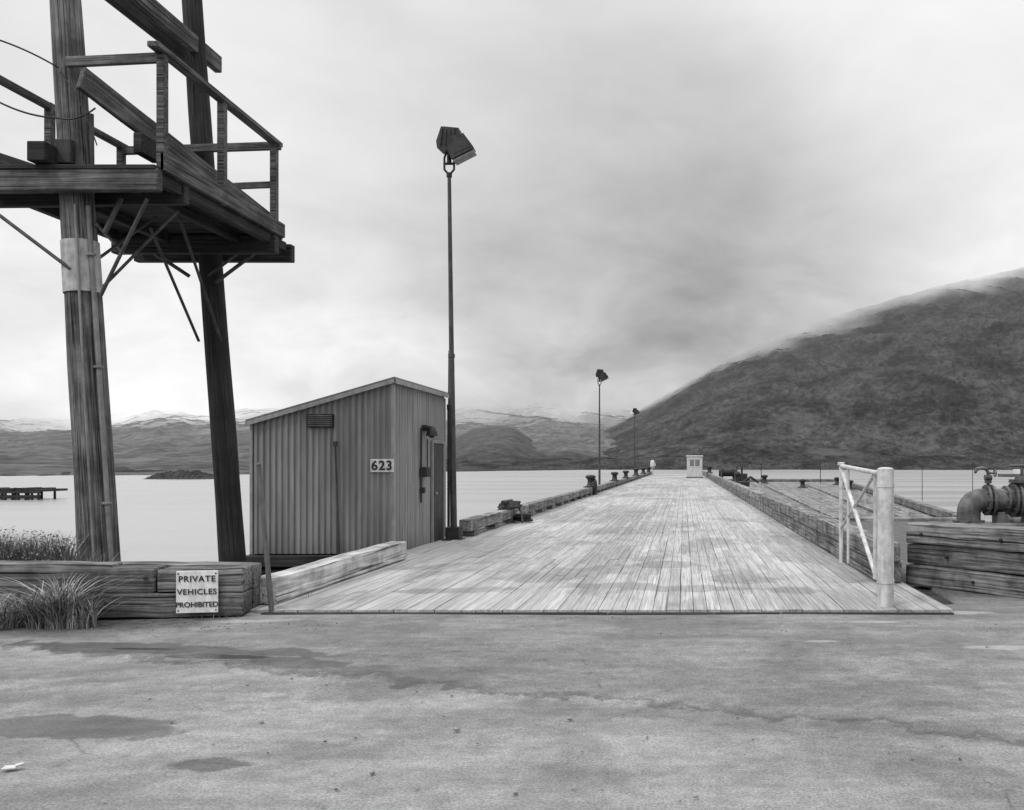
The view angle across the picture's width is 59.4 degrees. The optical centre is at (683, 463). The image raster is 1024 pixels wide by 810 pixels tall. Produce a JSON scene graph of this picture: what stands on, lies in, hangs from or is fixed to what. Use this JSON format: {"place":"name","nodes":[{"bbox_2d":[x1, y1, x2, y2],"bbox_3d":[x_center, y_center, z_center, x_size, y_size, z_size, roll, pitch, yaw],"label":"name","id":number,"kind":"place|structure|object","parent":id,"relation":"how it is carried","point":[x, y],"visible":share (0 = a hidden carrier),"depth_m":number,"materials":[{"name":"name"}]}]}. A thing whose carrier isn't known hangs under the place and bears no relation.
{"place":"outdoors","nodes":[
{"label":"outdoors","id":0,"kind":"place"},
{"bbox_2d":[0,593,308,630],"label":"verge grass","id":1,"kind":"structure","parent":0,"point":[2,625],"depth_m":8.85,"materials":[{"name":"grey plant"}]},
{"bbox_2d":[0,414,626,474],"bbox_3d":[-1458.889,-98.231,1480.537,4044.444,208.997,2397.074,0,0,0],"label":"distant hills","id":2,"kind":"structure","parent":0,"point":[168,444],"depth_m":1064.45,"materials":[{"name":"grey"}]},
{"bbox_2d":[0,470,1014,561],"bbox_3d":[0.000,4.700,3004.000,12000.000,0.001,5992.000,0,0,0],"label":"water","id":3,"kind":"structure","parent":0,"point":[174,520],"depth_m":119.53,"materials":[{"name":"grey liquid"}]},
{"bbox_2d":[0,487,67,499],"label":"ruined pier","id":4,"kind":"structure","parent":3,"relation":"in","point":[16,492],"depth_m":111.56,"materials":[{"name":"wood"}]},
{"bbox_2d":[144,469,213,478],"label":"island","id":5,"kind":"structure","parent":3,"relation":"on","point":[187,474],"depth_m":257.84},
{"bbox_2d":[728,479,956,521],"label":"timber dock","id":6,"kind":"object","parent":3,"relation":"in","point":[932,512],"visible":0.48,"depth_m":42.05,"materials":[{"name":"grey wood"}]},
{"bbox_2d":[719,466,746,480],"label":"cargo winch","id":7,"kind":"object","parent":6,"relation":"on","point":[729,472],"visible":0.69,"depth_m":83.62,"materials":[{"name":"black metal"}]},
{"bbox_2d":[734,471,758,486],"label":"mooring hook","id":8,"kind":"object","parent":6,"relation":"on","point":[745,482],"visible":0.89,"depth_m":59.86,"materials":[{"name":"black metal"}]},
{"bbox_2d":[761,475,768,483],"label":"mooring bollard","id":9,"kind":"object","parent":6,"relation":"on","point":[764,478],"visible":0.94,"depth_m":79.79,"materials":[{"name":"black metal"}]},
{"bbox_2d":[797,479,807,487],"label":"mooring bollard","id":10,"kind":"object","parent":6,"relation":"on","point":[802,482],"visible":1,"depth_m":65.82,"materials":[{"name":"black metal"}]},
{"bbox_2d":[832,477,838,484],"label":"mooring bollard","id":11,"kind":"object","parent":6,"relation":"on","point":[836,480],"visible":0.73,"depth_m":74.82,"materials":[{"name":"black metal"}]},
{"bbox_2d":[998,469,1019,476],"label":"distant barge","id":12,"kind":"object","parent":3,"relation":"on","point":[1016,472],"visible":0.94,"depth_m":298.00,"materials":[{"name":"paint"}]},
{"bbox_2d":[0,522,1023,809],"bbox_3d":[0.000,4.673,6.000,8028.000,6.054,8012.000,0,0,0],"label":"ground","id":13,"kind":"structure","parent":0,"point":[838,708],"depth_m":5.94,"materials":[{"name":"concrete"}]},
{"bbox_2d":[1,762,24,769],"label":"paper litter","id":14,"kind":"object","parent":13,"relation":"on","point":[9,767],"visible":1,"depth_m":4.82,"materials":[{"name":"white paper"}]},
{"bbox_2d":[0,526,126,561],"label":"tall grass","id":15,"kind":"structure","parent":13,"relation":"on","point":[10,551],"depth_m":10.21,"materials":[{"name":"grey plant"}]},
{"bbox_2d":[0,569,140,629],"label":"weed clump","id":16,"kind":"object","parent":13,"relation":"on","point":[60,611],"visible":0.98,"depth_m":8.91,"materials":[{"name":"plant"}]},
{"bbox_2d":[0,0,193,561],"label":"utility pole","id":17,"kind":"object","parent":13,"relation":"on","point":[96,513],"visible":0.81,"depth_m":10.84,"materials":[{"name":"grey wood"}]},
{"bbox_2d":[0,0,294,341],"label":"elevated platform","id":18,"kind":"structure","parent":17,"relation":"attached to","point":[179,202],"depth_m":12.07,"materials":[{"name":"grey wood"}]},
{"bbox_2d":[0,560,261,617],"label":"timber barrier","id":19,"kind":"object","parent":13,"relation":"on","point":[152,584],"visible":0.67,"depth_m":9.48,"materials":[{"name":"grey wood"}]},
{"bbox_2d":[176,570,217,612],"bbox_3d":[-5.308,1.404,9.525,0.429,0.460,0.019,0,0,-10],"label":"warning sign","id":20,"kind":"object","parent":19,"relation":"attached to","point":[196,591],"visible":1,"depth_m":9.52,"materials":[{"name":"white metal"}]},
{"bbox_2d":[182,0,246,561],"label":"utility pole","id":21,"kind":"object","parent":13,"relation":"on","point":[229,519],"visible":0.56,"depth_m":13.86,"materials":[{"name":"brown wood"}]},
{"bbox_2d":[256,463,273,611],"bbox_3d":[-4.745,0.857,9.900,0.207,1.730,0.058,0,0,0],"label":"steel post","id":22,"kind":"object","parent":13,"relation":"on","point":[265,542],"visible":0.97,"depth_m":9.88,"materials":[{"name":"metal"}]},
{"bbox_2d":[245,377,448,575],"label":"metal shed","id":23,"kind":"structure","parent":13,"relation":"on","point":[356,468],"depth_m":16.09,"materials":[{"name":"grey metal"}]},
{"bbox_2d":[434,444,442,541],"bbox_3d":[-5.335,0.630,18.905,0.030,2.100,0.776,0,0,0],"label":"door","id":24,"kind":"structure","parent":23,"relation":"in","point":[438,448],"depth_m":18.94,"materials":[{"name":"grey metal"}]},
{"bbox_2d":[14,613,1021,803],"bbox_3d":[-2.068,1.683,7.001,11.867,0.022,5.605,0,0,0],"label":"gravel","id":25,"kind":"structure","parent":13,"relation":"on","point":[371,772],"depth_m":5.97,"materials":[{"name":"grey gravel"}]},
{"bbox_2d":[250,470,953,614],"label":"pier","id":26,"kind":"structure","parent":13,"relation":"on","point":[643,544],"depth_m":13.70,"materials":[{"name":"grey wood"}]},
{"bbox_2d":[447,350,449,526],"bbox_3d":[-5.277,-0.425,19.750,0.175,4.250,0.100,0,0,0],"label":"conduit pipe","id":27,"kind":"object","parent":26,"relation":"on","point":[448,484],"visible":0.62,"depth_m":19.73,"materials":[{"name":"black metal"}]},
{"bbox_2d":[436,126,476,540],"bbox_3d":[-4.944,-2.809,19.057,0.837,9.038,0.526,0,0,0],"label":"street lamp","id":28,"kind":"object","parent":26,"relation":"on","point":[454,144],"visible":0.98,"depth_m":19.04,"materials":[{"name":"black metal"}]},
{"bbox_2d":[497,499,532,522],"bbox_3d":[-4.698,1.521,24.299,1.076,1.018,1.212,0,0,-25],"label":"mooring cleat","id":29,"kind":"object","parent":26,"relation":"attached to","point":[521,516],"visible":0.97,"depth_m":24.20,"materials":[{"name":"black metal"}]},
{"bbox_2d":[583,475,597,487],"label":"mooring bollard","id":30,"kind":"object","parent":26,"relation":"on","point":[589,478],"visible":0.98,"depth_m":45.81,"materials":[{"name":"black metal"}]},
{"bbox_2d":[591,479,596,494],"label":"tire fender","id":31,"kind":"object","parent":26,"relation":"attached to","point":[594,492],"visible":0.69,"depth_m":45.79,"materials":[{"name":"black rubber"}]},
{"bbox_2d":[596,369,608,484],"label":"street lamp","id":32,"kind":"object","parent":26,"relation":"on","point":[601,375],"visible":0.88,"depth_m":55.94,"materials":[{"name":"black metal"}]},
{"bbox_2d":[609,472,619,480],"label":"mooring bollard","id":33,"kind":"object","parent":26,"relation":"on","point":[614,475],"visible":0.86,"depth_m":61.83,"materials":[{"name":"black metal"}]},
{"bbox_2d":[622,470,628,477],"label":"mooring bollard","id":34,"kind":"object","parent":26,"relation":"on","point":[625,472],"visible":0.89,"depth_m":73.84,"materials":[{"name":"black metal"}]},
{"bbox_2d":[632,408,639,467],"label":"street lamp","id":35,"kind":"object","parent":26,"relation":"on","point":[635,411],"visible":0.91,"depth_m":96.94,"materials":[{"name":"black metal"}]},
{"bbox_2d":[632,468,639,475],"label":"mooring bollard","id":36,"kind":"object","parent":26,"relation":"on","point":[635,471],"visible":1,"depth_m":89.79,"materials":[{"name":"black metal"}]},
{"bbox_2d":[650,460,655,474],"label":"navigation light","id":37,"kind":"object","parent":26,"relation":"on","point":[652,464],"visible":0.97,"depth_m":121.83,"materials":[{"name":"white paint"}]},
{"bbox_2d":[686,455,702,477],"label":"guard booth","id":38,"kind":"object","parent":26,"relation":"on","point":[694,465],"visible":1,"depth_m":98.90,"materials":[{"name":"white paint"}]},
{"bbox_2d":[690,459,702,466],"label":"window","id":39,"kind":"structure","parent":38,"relation":"in","point":[697,461],"depth_m":98.86,"materials":[{"name":"glass"}]},
{"bbox_2d":[706,466,712,472],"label":"mooring bollard","id":40,"kind":"object","parent":26,"relation":"on","point":[709,469],"visible":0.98,"depth_m":97.80,"materials":[{"name":"black metal"}]},
{"bbox_2d":[877,467,894,606],"bbox_3d":[2.360,0.898,10.200,0.204,1.704,0.204,0,0,0],"label":"gate post","id":41,"kind":"object","parent":26,"relation":"on","point":[885,536],"visible":0.91,"depth_m":10.12,"materials":[{"name":"white metal"}]},
{"bbox_2d":[837,462,876,578],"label":"pipe gate","id":42,"kind":"structure","parent":41,"relation":"attached to","point":[850,500],"depth_m":11.70,"materials":[{"name":"white metal"}]},
{"bbox_2d":[906,521,1023,598],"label":"timbers","id":43,"kind":"object","parent":13,"relation":"on","point":[984,559],"visible":1,"depth_m":11.54,"materials":[{"name":"grey wood"}]},
{"bbox_2d":[919,533,1002,583],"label":"bolts","id":44,"kind":"object","parent":43,"relation":"attached to","point":[947,557],"visible":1,"depth_m":11.71,"materials":[{"name":"black metal"}]},
{"bbox_2d":[952,459,1023,526],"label":"pipe valve","id":45,"kind":"object","parent":13,"relation":"on","point":[1003,506],"visible":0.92,"depth_m":15.04,"materials":[{"name":"paint"}]},
{"bbox_2d":[0,454,1023,475],"bbox_3d":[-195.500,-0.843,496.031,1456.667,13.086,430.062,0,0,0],"label":"shore lowland","id":46,"kind":"structure","parent":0,"point":[912,462],"depth_m":642.48,"materials":[{"name":"grey"}]},
{"bbox_2d":[0,0,1023,431],"label":"sky","id":47,"kind":"structure","parent":0,"point":[658,196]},
{"bbox_2d":[446,425,604,464],"bbox_3d":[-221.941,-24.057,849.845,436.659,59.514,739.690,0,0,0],"label":"hills","id":48,"kind":"structure","parent":0,"point":[500,445],"depth_m":834.33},
{"bbox_2d":[601,271,1023,458],"bbox_3d":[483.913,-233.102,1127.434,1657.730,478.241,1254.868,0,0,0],"label":"mountain","id":49,"kind":"structure","parent":0,"point":[941,372],"depth_m":1102.61,"materials":[{"name":"plant"}]}
]}

